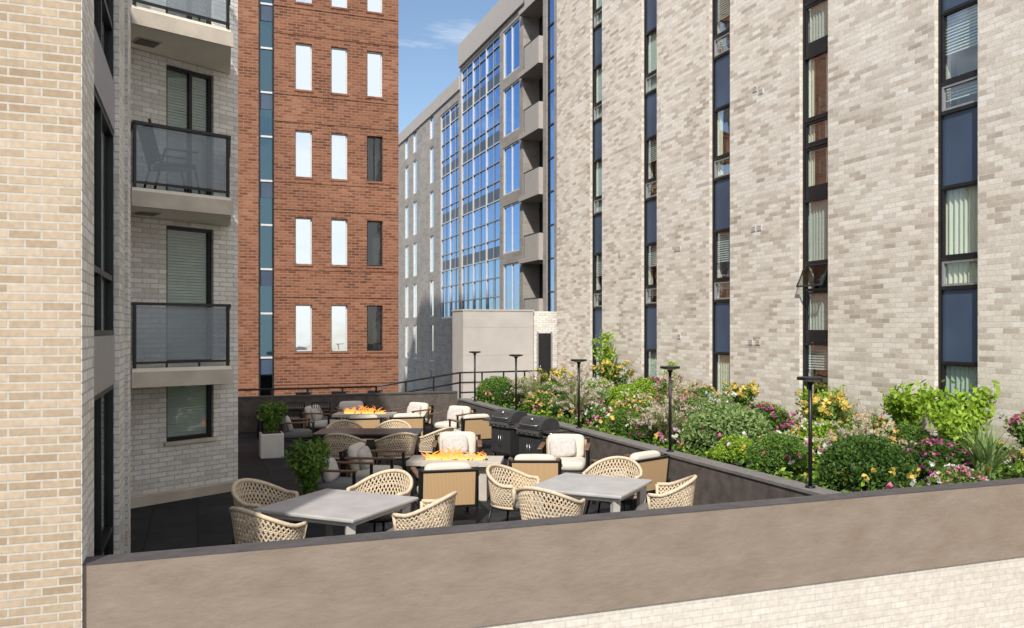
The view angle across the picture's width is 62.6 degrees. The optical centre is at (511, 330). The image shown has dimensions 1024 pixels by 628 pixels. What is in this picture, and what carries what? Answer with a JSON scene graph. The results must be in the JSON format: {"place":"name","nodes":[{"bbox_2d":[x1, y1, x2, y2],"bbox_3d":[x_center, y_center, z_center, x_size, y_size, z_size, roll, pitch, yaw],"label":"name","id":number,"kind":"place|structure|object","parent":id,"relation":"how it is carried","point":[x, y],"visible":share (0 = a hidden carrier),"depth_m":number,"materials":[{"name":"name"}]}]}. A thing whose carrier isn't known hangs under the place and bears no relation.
{"place":"outdoors","nodes":[
{"label":"outdoors","id":0,"kind":"place"},
{"bbox_2d":[131,425,673,552],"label":"terrace floor","id":1,"kind":"structure","parent":0,"point":[203,521],"depth_m":12.02,"materials":[{"name":"tile"}]},
{"bbox_2d":[231,478,300,543],"bbox_3d":[-2.752,2.144,9.430,0.726,0.919,0.804,0,0,20],"label":"woven armchair","id":2,"kind":"object","parent":1,"relation":"on","point":[237,493],"visible":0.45,"depth_m":9.65,"materials":[{"name":"beige wicker"}]},
{"bbox_2d":[229,506,307,543],"bbox_3d":[-2.394,2.144,8.292,0.804,0.919,0.726,0,0,37],"label":"woven armchair","id":3,"kind":"object","parent":1,"relation":"on","point":[240,524],"visible":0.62,"depth_m":8.00,"materials":[{"name":"beige wicker"}]},
{"bbox_2d":[256,397,288,458],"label":"potted plant","id":4,"kind":"object","parent":1,"relation":"on","point":[271,442],"visible":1,"depth_m":17.11,"materials":[{"name":"green plant"}]},
{"bbox_2d":[277,416,314,441],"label":"lounge armchair","id":5,"kind":"object","parent":1,"relation":"on","point":[287,429],"visible":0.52,"depth_m":18.12,"materials":[{"name":"fabric"}]},
{"bbox_2d":[280,432,333,495],"bbox_3d":[-2.878,2.010,11.877,0.664,1.180,0.694,0,0,12],"label":"potted plant","id":6,"kind":"object","parent":1,"relation":"on","point":[308,462],"visible":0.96,"depth_m":11.77,"materials":[{"name":"green plant"}]},
{"bbox_2d":[299,405,344,438],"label":"lounge armchair","id":7,"kind":"object","parent":1,"relation":"on","point":[314,414],"visible":0.66,"depth_m":20.18,"materials":[{"name":"fabric"}]},
{"bbox_2d":[253,488,417,535],"bbox_3d":[-1.859,2.226,9.041,1.248,0.752,1.248,0,0,25],"label":"square patio table","id":8,"kind":"object","parent":1,"relation":"on","point":[347,509],"visible":0.76,"depth_m":8.84,"materials":[{"name":"stone"}]},
{"bbox_2d":[323,433,365,460],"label":"woven armchair","id":9,"kind":"object","parent":1,"relation":"on","point":[335,453],"visible":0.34,"depth_m":14.35,"materials":[{"name":"beige wicker"}]},
{"bbox_2d":[326,420,362,448],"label":"woven armchair","id":10,"kind":"object","parent":1,"relation":"on","point":[336,422],"visible":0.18,"depth_m":16.43,"materials":[{"name":"beige wicker"}]},
{"bbox_2d":[315,454,374,492],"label":"lounge armchair","id":11,"kind":"object","parent":1,"relation":"on","point":[330,479],"visible":0.41,"depth_m":12.05,"materials":[{"name":"fabric"}]},
{"bbox_2d":[238,391,457,431],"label":"parapet wall","id":12,"kind":"structure","parent":1,"relation":"on","point":[440,401],"depth_m":22.44,"materials":[{"name":"concrete"}]},
{"bbox_2d":[238,370,545,397],"bbox_3d":[-2.961,1.928,24.056,9.595,1.344,0.736,0,0,-33],"label":"metal railing","id":13,"kind":"object","parent":12,"relation":"on","point":[405,382],"visible":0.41,"depth_m":24.18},
{"bbox_2d":[335,401,370,425],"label":"lounge armchair","id":14,"kind":"object","parent":1,"relation":"on","point":[344,405],"visible":0.36,"depth_m":21.58,"materials":[{"name":"fabric"}]},
{"bbox_2d":[343,414,382,448],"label":"lounge armchair","id":15,"kind":"object","parent":1,"relation":"on","point":[368,420],"visible":0.38,"depth_m":18.14,"materials":[{"name":"beige metal"}]},
{"bbox_2d":[332,405,396,427],"bbox_3d":[-3.516,2.182,20.142,1.440,0.836,0.680,0,0,2],"label":"fire pit table","id":16,"kind":"object","parent":1,"relation":"on","point":[349,413],"visible":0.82,"depth_m":20.07,"materials":[{"name":"concrete"}]},
{"bbox_2d":[312,428,422,468],"bbox_3d":[-2.622,2.225,15.459,1.900,0.750,0.900,0,0,0],"label":"dark dining table","id":17,"kind":"object","parent":1,"relation":"on","point":[370,433],"visible":0.54,"depth_m":15.23,"materials":[{"name":"black metal"}]},
{"bbox_2d":[339,442,405,493],"bbox_3d":[-2.182,2.191,13.239,0.873,0.819,0.850,0,0,6],"label":"lounge armchair","id":18,"kind":"object","parent":1,"relation":"on","point":[358,452],"visible":0.59,"depth_m":12.98,"materials":[{"name":"fabric"}]},
{"bbox_2d":[346,469,412,531],"bbox_3d":[-1.548,2.144,9.923,0.804,0.919,0.726,0,0,28],"label":"woven armchair","id":19,"kind":"object","parent":1,"relation":"on","point":[408,479],"visible":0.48,"depth_m":10.19,"materials":[{"name":"beige wicker"}]},
{"bbox_2d":[374,419,410,464],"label":"woven armchair","id":20,"kind":"object","parent":1,"relation":"on","point":[405,424],"visible":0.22,"depth_m":16.44,"materials":[{"name":"beige wicker"}]},
{"bbox_2d":[374,432,417,479],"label":"woven armchair","id":21,"kind":"object","parent":1,"relation":"on","point":[410,449],"visible":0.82,"depth_m":14.45,"materials":[{"name":"beige wicker"}]},
{"bbox_2d":[387,413,425,449],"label":"lounge armchair","id":22,"kind":"object","parent":1,"relation":"on","point":[414,420],"visible":0.48,"depth_m":18.38,"materials":[{"name":"beige metal"}]},
{"bbox_2d":[389,402,433,425],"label":"lounge armchair","id":23,"kind":"object","parent":1,"relation":"on","point":[423,409],"visible":0.47,"depth_m":21.12,"materials":[{"name":"fabric"}]},
{"bbox_2d":[387,491,456,530],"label":"woven armchair","id":24,"kind":"object","parent":1,"relation":"on","point":[444,512],"visible":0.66,"depth_m":8.58,"materials":[{"name":"beige wicker"}]},
{"bbox_2d":[410,427,453,472],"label":"woven armchair","id":25,"kind":"object","parent":1,"relation":"on","point":[424,448],"visible":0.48,"depth_m":15.12,"materials":[{"name":"beige wicker"}]},
{"bbox_2d":[410,462,479,522],"bbox_3d":[-0.928,2.191,11.622,0.850,0.819,0.873,0,0,-13],"label":"lounge armchair","id":26,"kind":"object","parent":1,"relation":"on","point":[439,480],"visible":0.81,"depth_m":11.26,"materials":[{"name":"wood"}]},
{"bbox_2d":[430,405,475,438],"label":"lounge armchair","id":27,"kind":"object","parent":1,"relation":"on","point":[457,413],"visible":0.61,"depth_m":20.11,"materials":[{"name":"fabric"}]},
{"bbox_2d":[406,446,503,500],"bbox_3d":[-0.868,2.182,13.019,1.440,0.835,0.680,0,0,4],"label":"fire pit table","id":28,"kind":"object","parent":1,"relation":"on","point":[483,462],"visible":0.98,"depth_m":12.84,"materials":[{"name":"beige stone"}]},
{"bbox_2d":[431,431,481,455],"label":"lounge armchair","id":29,"kind":"object","parent":1,"relation":"on","point":[470,442],"visible":0.52,"depth_m":14.71,"materials":[{"name":"fabric"}]},
{"bbox_2d":[448,414,490,439],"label":"lounge armchair","id":30,"kind":"object","parent":1,"relation":"on","point":[476,424],"visible":0.56,"depth_m":18.19,"materials":[{"name":"beige metal"}]},
{"bbox_2d":[482,409,526,457],"bbox_3d":[-0.082,2.111,17.144,0.541,0.976,1.285,0,0,-38],"label":"gas barbecue grill","id":31,"kind":"object","parent":1,"relation":"on","point":[504,439],"visible":0.84,"depth_m":16.94,"materials":[{"name":"metal"}]},
{"bbox_2d":[486,464,544,522],"bbox_3d":[0.036,2.151,10.548,0.714,0.903,0.790,0,0,27],"label":"woven armchair","id":32,"kind":"object","parent":1,"relation":"on","point":[508,501],"visible":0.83,"depth_m":10.43,"materials":[{"name":"beige wicker"}]},
{"bbox_2d":[507,454,562,504],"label":"lounge armchair","id":33,"kind":"object","parent":1,"relation":"on","point":[543,467],"visible":0.55,"depth_m":12.24,"materials":[{"name":"wood"}]},
{"bbox_2d":[508,415,568,453],"bbox_3d":[0.472,2.111,15.803,0.541,0.976,1.285,0,0,-38],"label":"gas barbecue grill","id":34,"kind":"object","parent":1,"relation":"on","point":[531,430],"visible":0.72,"depth_m":15.63,"materials":[{"name":"metal"}]},
{"bbox_2d":[516,486,585,519],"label":"woven armchair","id":35,"kind":"object","parent":1,"relation":"on","point":[527,503],"visible":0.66,"depth_m":9.17,"materials":[{"name":"beige wicker"}]},
{"bbox_2d":[537,434,590,473],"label":"lounge armchair","id":36,"kind":"object","parent":1,"relation":"on","point":[572,451],"visible":0.68,"depth_m":14.31,"materials":[{"name":"beige fabric"}]},
{"bbox_2d":[532,473,651,512],"bbox_3d":[0.952,2.226,10.175,1.175,0.752,1.175,0,0,27],"label":"square patio table","id":37,"kind":"object","parent":1,"relation":"on","point":[614,491],"visible":0.66,"depth_m":10.04,"materials":[{"name":"stone"}]},
{"bbox_2d":[582,456,642,514],"bbox_3d":[1.327,2.151,11.082,0.790,0.903,0.714,0,0,24],"label":"woven armchair","id":38,"kind":"object","parent":1,"relation":"on","point":[637,473],"visible":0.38,"depth_m":11.33,"materials":[{"name":"beige wicker"}]},
{"bbox_2d":[590,450,669,510],"bbox_3d":[1.776,2.191,12.581,0.850,0.819,0.873,0,0,-42],"label":"lounge armchair","id":39,"kind":"object","parent":1,"relation":"on","point":[654,464],"visible":0.52,"depth_m":12.32,"materials":[{"name":"beige fabric"}]},
{"bbox_2d":[458,398,841,504],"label":"planter wall","id":40,"kind":"structure","parent":1,"relation":"on","point":[718,482],"depth_m":12.09,"materials":[{"name":"concrete"}]},
{"bbox_2d":[660,366,679,451],"bbox_3d":[2.474,1.232,13.188,0.310,1.335,0.310,0,0,-20],"label":"path light","id":41,"kind":"object","parent":40,"relation":"on","point":[669,369],"visible":1,"depth_m":13.16,"materials":[{"name":"black metal"}]},
{"bbox_2d":[525,411,1023,489],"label":"planting bed soil","id":42,"kind":"structure","parent":40,"relation":"in","point":[805,470],"depth_m":11.78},
{"bbox_2d":[476,375,511,401],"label":"boxwood shrub","id":43,"kind":"object","parent":42,"relation":"on","point":[493,383],"visible":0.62,"depth_m":22.82,"materials":[{"name":"green plant"}]},
{"bbox_2d":[493,379,527,408],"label":"boxwood shrub","id":44,"kind":"object","parent":42,"relation":"on","point":[499,394],"visible":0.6,"depth_m":21.36,"materials":[{"name":"green plant"}]},
{"bbox_2d":[503,366,551,398],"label":"ornamental grass","id":45,"kind":"object","parent":42,"relation":"on","point":[530,388],"depth_m":20.82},
{"bbox_2d":[522,390,556,414],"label":"flowering shrub","id":46,"kind":"object","parent":42,"relation":"on","point":[535,398],"visible":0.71,"depth_m":19.91,"materials":[{"name":"green plant"}]},
{"bbox_2d":[536,366,572,385],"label":"leafy shrub","id":47,"kind":"object","parent":42,"relation":"on","point":[558,373],"visible":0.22,"depth_m":22.46,"materials":[{"name":"yellow plant"}]},
{"bbox_2d":[539,380,571,395],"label":"flowering shrub","id":48,"kind":"object","parent":42,"relation":"on","point":[555,392],"visible":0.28,"depth_m":21.13,"materials":[{"name":"green plant"}]},
{"bbox_2d":[550,392,592,417],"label":"boxwood shrub","id":49,"kind":"object","parent":42,"relation":"on","point":[557,408],"visible":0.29,"depth_m":18.77,"materials":[{"name":"green plant"}]},
{"bbox_2d":[547,378,604,419],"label":"ornamental grass","id":50,"kind":"object","parent":42,"relation":"on","point":[574,407],"depth_m":18.16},
{"bbox_2d":[545,363,609,395],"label":"ornamental grass","id":51,"kind":"object","parent":42,"relation":"on","point":[573,384],"depth_m":20.14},
{"bbox_2d":[574,402,611,428],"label":"flowering shrub","id":52,"kind":"object","parent":42,"relation":"on","point":[587,415],"visible":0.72,"depth_m":17.20,"materials":[{"name":"green plant"}]},
{"bbox_2d":[582,382,609,403],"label":"flowering perennial","id":53,"kind":"object","parent":42,"relation":"on","point":[602,392],"visible":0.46,"depth_m":19.27,"materials":[{"name":"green plant"}]},
{"bbox_2d":[588,329,617,371],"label":"climbing vine","id":54,"kind":"object","parent":42,"relation":"on","point":[606,355],"visible":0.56,"depth_m":23.61,"materials":[{"name":"green plant"}]},
{"bbox_2d":[590,359,634,386],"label":"flowering shrub","id":55,"kind":"object","parent":42,"relation":"on","point":[608,370],"visible":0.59,"depth_m":22.47,"materials":[{"name":"yellow plant"}]},
{"bbox_2d":[603,408,643,435],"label":"boxwood shrub","id":56,"kind":"object","parent":42,"relation":"on","point":[620,421],"visible":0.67,"depth_m":15.77,"materials":[{"name":"green plant"}]},
{"bbox_2d":[603,383,643,405],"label":"lime shrub","id":57,"kind":"object","parent":42,"relation":"on","point":[613,391],"visible":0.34,"depth_m":19.63,"materials":[{"name":"green plant"}]},
{"bbox_2d":[610,398,651,417],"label":"flowering shrub","id":58,"kind":"object","parent":42,"relation":"on","point":[628,403],"visible":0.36,"depth_m":17.06,"materials":[{"name":"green plant"}]},
{"bbox_2d":[608,389,654,409],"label":"flowering shrub","id":59,"kind":"object","parent":42,"relation":"on","point":[634,395],"visible":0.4,"depth_m":18.44,"materials":[{"name":"green plant"}]},
{"bbox_2d":[628,376,659,398],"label":"lime shrub","id":60,"kind":"object","parent":42,"relation":"on","point":[642,384],"visible":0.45,"depth_m":20.82,"materials":[{"name":"green plant"}]},
{"bbox_2d":[629,422,659,442],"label":"flowering shrub","id":61,"kind":"object","parent":42,"relation":"on","point":[640,429],"visible":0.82,"depth_m":14.94,"materials":[{"name":"green plant"}]},
{"bbox_2d":[627,387,699,441],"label":"ornamental grass","id":62,"kind":"object","parent":42,"relation":"on","point":[663,419],"depth_m":14.62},
{"bbox_2d":[647,375,683,403],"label":"flowering perennial","id":63,"kind":"object","parent":42,"relation":"on","point":[656,380],"visible":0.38,"depth_m":19.67,"materials":[{"name":"pink plant"}]},
{"bbox_2d":[639,370,705,405],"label":"ornamental grass","id":64,"kind":"object","parent":42,"relation":"on","point":[676,384],"depth_m":17.70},
{"bbox_2d":[654,391,698,415],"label":"flowering perennial","id":65,"kind":"object","parent":42,"relation":"on","point":[680,397],"visible":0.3,"depth_m":16.33,"materials":[{"name":"pink plant"}]},
{"bbox_2d":[680,382,724,408],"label":"flowering shrub","id":66,"kind":"object","parent":42,"relation":"on","point":[703,389],"visible":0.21,"depth_m":18.36,"materials":[{"name":"green plant"}]},
{"bbox_2d":[681,395,733,419],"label":"sage shrub","id":67,"kind":"object","parent":42,"relation":"on","point":[702,403],"visible":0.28,"depth_m":16.16,"materials":[{"name":"green plant"}]},
{"bbox_2d":[705,390,736,408],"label":"flowering perennial","id":68,"kind":"object","parent":42,"relation":"on","point":[713,401],"visible":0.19,"depth_m":15.20,"materials":[{"name":"white plant"}]},
{"bbox_2d":[679,402,777,457],"bbox_3d":[3.499,1.650,13.596,1.622,1.000,1.650,0,0,21],"label":"sage shrub","id":69,"kind":"object","parent":42,"relation":"on","point":[728,421],"visible":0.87,"depth_m":13.23,"materials":[{"name":"green plant"}]},
{"bbox_2d":[710,434,752,466],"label":"lime shrub","id":70,"kind":"object","parent":42,"relation":"on","point":[733,452],"visible":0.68,"depth_m":12.34,"materials":[{"name":"green plant"}]},
{"bbox_2d":[721,380,759,408],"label":"leafy shrub","id":71,"kind":"object","parent":42,"relation":"on","point":[745,395],"visible":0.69,"depth_m":16.84,"materials":[{"name":"yellow plant"}]},
{"bbox_2d":[470,380,1023,492],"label":"groundcover planting","id":72,"kind":"object","parent":42,"relation":"on","point":[1016,467],"visible":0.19,"depth_m":12.11,"materials":[{"name":"green plant"}]},
{"bbox_2d":[746,402,792,431],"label":"flowering shrub","id":73,"kind":"object","parent":42,"relation":"on","point":[772,415],"visible":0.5,"depth_m":14.42,"materials":[{"name":"pink plant"}]},
{"bbox_2d":[744,432,812,476],"bbox_3d":[3.736,1.775,11.808,0.941,0.701,0.947,0,0,1],"label":"boxwood shrub","id":74,"kind":"object","parent":42,"relation":"on","point":[777,452],"visible":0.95,"depth_m":11.57,"materials":[{"name":"green plant"}]},
{"bbox_2d":[786,417,839,458],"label":"flowering shrub","id":75,"kind":"object","parent":42,"relation":"on","point":[800,431],"visible":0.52,"depth_m":12.76,"materials":[{"name":"green plant"}]},
{"bbox_2d":[795,384,846,407],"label":"leafy shrub","id":76,"kind":"object","parent":42,"relation":"on","point":[820,394],"visible":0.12,"depth_m":15.05,"materials":[{"name":"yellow plant"}]},
{"bbox_2d":[795,390,851,424],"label":"leafy shrub","id":77,"kind":"object","parent":42,"relation":"on","point":[826,409],"visible":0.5,"depth_m":13.43,"materials":[{"name":"yellow plant"}]},
{"bbox_2d":[813,384,883,425],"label":"ornamental grass","id":78,"kind":"object","parent":42,"relation":"on","point":[850,412],"depth_m":14.13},
{"bbox_2d":[812,405,916,452],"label":"ornamental grass","id":79,"kind":"object","parent":42,"relation":"on","point":[849,432],"depth_m":11.54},
{"bbox_2d":[825,413,909,449],"bbox_3d":[5.290,1.616,12.523,1.190,0.801,1.172,0,0,-22],"label":"flowering shrub","id":80,"kind":"object","parent":42,"relation":"on","point":[891,432],"visible":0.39,"depth_m":12.34,"materials":[{"name":"green plant"}]},
{"bbox_2d":[816,433,920,491],"bbox_3d":[4.394,1.719,10.440,1.205,0.895,1.206,0,0,10],"label":"boxwood shrub","id":81,"kind":"object","parent":42,"relation":"on","point":[881,455],"visible":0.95,"depth_m":10.17,"materials":[{"name":"green plant"}]},
{"bbox_2d":[877,382,935,425],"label":"leafy shrub","id":82,"kind":"object","parent":42,"relation":"on","point":[900,407],"visible":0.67,"depth_m":13.16,"materials":[{"name":"green plant"}]},
{"bbox_2d":[891,421,931,450],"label":"boxwood shrub","id":83,"kind":"object","parent":42,"relation":"on","point":[914,433],"visible":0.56,"depth_m":12.36,"materials":[{"name":"green plant"}]},
{"bbox_2d":[901,438,974,482],"bbox_3d":[5.387,1.686,10.634,1.005,0.676,0.976,0,0,-13],"label":"flowering shrub","id":84,"kind":"object","parent":42,"relation":"on","point":[923,455],"visible":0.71,"depth_m":10.45,"materials":[{"name":"green plant"}]},
{"bbox_2d":[905,379,1000,450],"bbox_3d":[6.316,1.325,12.120,1.181,1.263,1.116,0,0,-11],"label":"leafy shrub","id":85,"kind":"object","parent":42,"relation":"on","point":[975,401],"visible":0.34,"depth_m":11.93,"materials":[{"name":"green plant"}]},
{"bbox_2d":[917,401,994,454],"bbox_3d":[6.033,1.458,11.466,0.913,0.976,0.862,0,0,-17],"label":"leafy shrub","id":86,"kind":"object","parent":42,"relation":"on","point":[944,425],"visible":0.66,"depth_m":11.32,"materials":[{"name":"green plant"}]},
{"bbox_2d":[926,463,986,485],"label":"flowering shrub","id":87,"kind":"object","parent":42,"relation":"on","point":[953,474],"visible":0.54,"depth_m":9.60,"materials":[{"name":"pink plant"}]},
{"bbox_2d":[946,420,1023,480],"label":"spiky yucca","id":88,"kind":"object","parent":42,"relation":"on","point":[986,454],"visible":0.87,"depth_m":10.21,"materials":[{"name":"green plant"}]},
{"bbox_2d":[998,410,1023,452],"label":"flowering perennial","id":89,"kind":"object","parent":42,"relation":"on","point":[1014,420],"visible":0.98,"depth_m":11.07,"materials":[{"name":"pink plant"}]},
{"bbox_2d":[797,376,823,487],"bbox_3d":[3.600,1.232,10.171,0.310,1.335,0.310,0,0,-20],"label":"path light","id":90,"kind":"object","parent":40,"relation":"on","point":[810,380],"visible":1,"depth_m":10.15,"materials":[{"name":"black metal"}]},
{"bbox_2d":[636,475,696,509],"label":"woven armchair","id":91,"kind":"object","parent":1,"relation":"on","point":[685,490],"visible":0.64,"depth_m":9.70,"materials":[{"name":"beige wicker"}]},
{"bbox_2d":[398,0,498,134],"label":"sky","id":92,"kind":"structure","parent":0,"point":[430,32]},
{"bbox_2d":[451,309,556,398],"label":"service entrance block","id":93,"kind":"structure","parent":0,"point":[496,337],"depth_m":27.27,"materials":[{"name":"stone"}]},
{"bbox_2d":[557,0,1023,459],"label":"walls","id":94,"kind":"structure","parent":0,"point":[882,265],"depth_m":16.99,"materials":[{"name":"brick"}]},
{"bbox_2d":[592,0,977,439],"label":"window frames","id":95,"kind":"structure","parent":94,"relation":"attached to","point":[957,169],"depth_m":16.50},
{"bbox_2d":[596,0,977,447],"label":"window glass","id":96,"kind":"object","parent":94,"relation":"attached to","point":[961,220],"visible":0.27,"depth_m":16.23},
{"label":"ground","id":97,"kind":"structure","parent":0,"visible":0},
{"bbox_2d":[0,0,242,627],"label":"walls","id":98,"kind":"structure","parent":97,"relation":"on","point":[46,298],"depth_m":5.79,"materials":[{"name":"beige brick"}]},
{"bbox_2d":[102,24,206,554],"bbox_3d":[-4.057,-1.510,9.954,1.600,7.980,7.589,0,0,-20],"label":"window glass","id":99,"kind":"object","parent":98,"relation":"attached to","point":[176,294],"visible":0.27,"depth_m":13.19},
{"bbox_2d":[94,0,230,555],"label":"window frames and railings","id":100,"kind":"structure","parent":98,"relation":"attached to","point":[104,339],"depth_m":8.20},
{"bbox_2d":[136,119,200,193],"bbox_3d":[-4.917,-2.430,12.069,0.739,0.990,0.560,0,0,-40],"label":"reclining balcony chair","id":101,"kind":"object","parent":98,"relation":"on","point":[152,154],"visible":0.94,"depth_m":11.92,"materials":[{"name":"black metal"}]},
{"bbox_2d":[238,0,398,395],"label":"walls","id":102,"kind":"structure","parent":97,"relation":"on","point":[357,202],"depth_m":27.27,"materials":[{"name":"red brick"}]},
{"bbox_2d":[260,0,380,395],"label":"window glass","id":103,"kind":"object","parent":102,"relation":"attached to","point":[338,172],"visible":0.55,"depth_m":27.24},
{"bbox_2d":[259,0,383,395],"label":"window frames","id":104,"kind":"structure","parent":102,"relation":"attached to","point":[266,187],"depth_m":27.02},
{"bbox_2d":[398,0,556,391],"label":"walls","id":105,"kind":"structure","parent":97,"relation":"on","point":[530,134],"depth_m":41.70,"materials":[{"name":"grey brick"}]},
{"bbox_2d":[405,0,553,390],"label":"window frames","id":106,"kind":"structure","parent":105,"relation":"attached to","point":[487,148],"depth_m":45.19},
{"bbox_2d":[406,0,553,391],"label":"window glass","id":107,"kind":"object","parent":105,"relation":"attached to","point":[497,174],"visible":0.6,"depth_m":43.77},
{"bbox_2d":[472,556,1023,627],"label":"terrace podium","id":108,"kind":"object","parent":97,"relation":"on","point":[986,594],"visible":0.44,"depth_m":7.91,"materials":[{"name":"beige brick"}]},
{"bbox_2d":[83,478,1023,627],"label":"parapet wall","id":109,"kind":"structure","parent":108,"relation":"on","point":[473,575],"depth_m":6.79,"materials":[{"name":"beige paint"}]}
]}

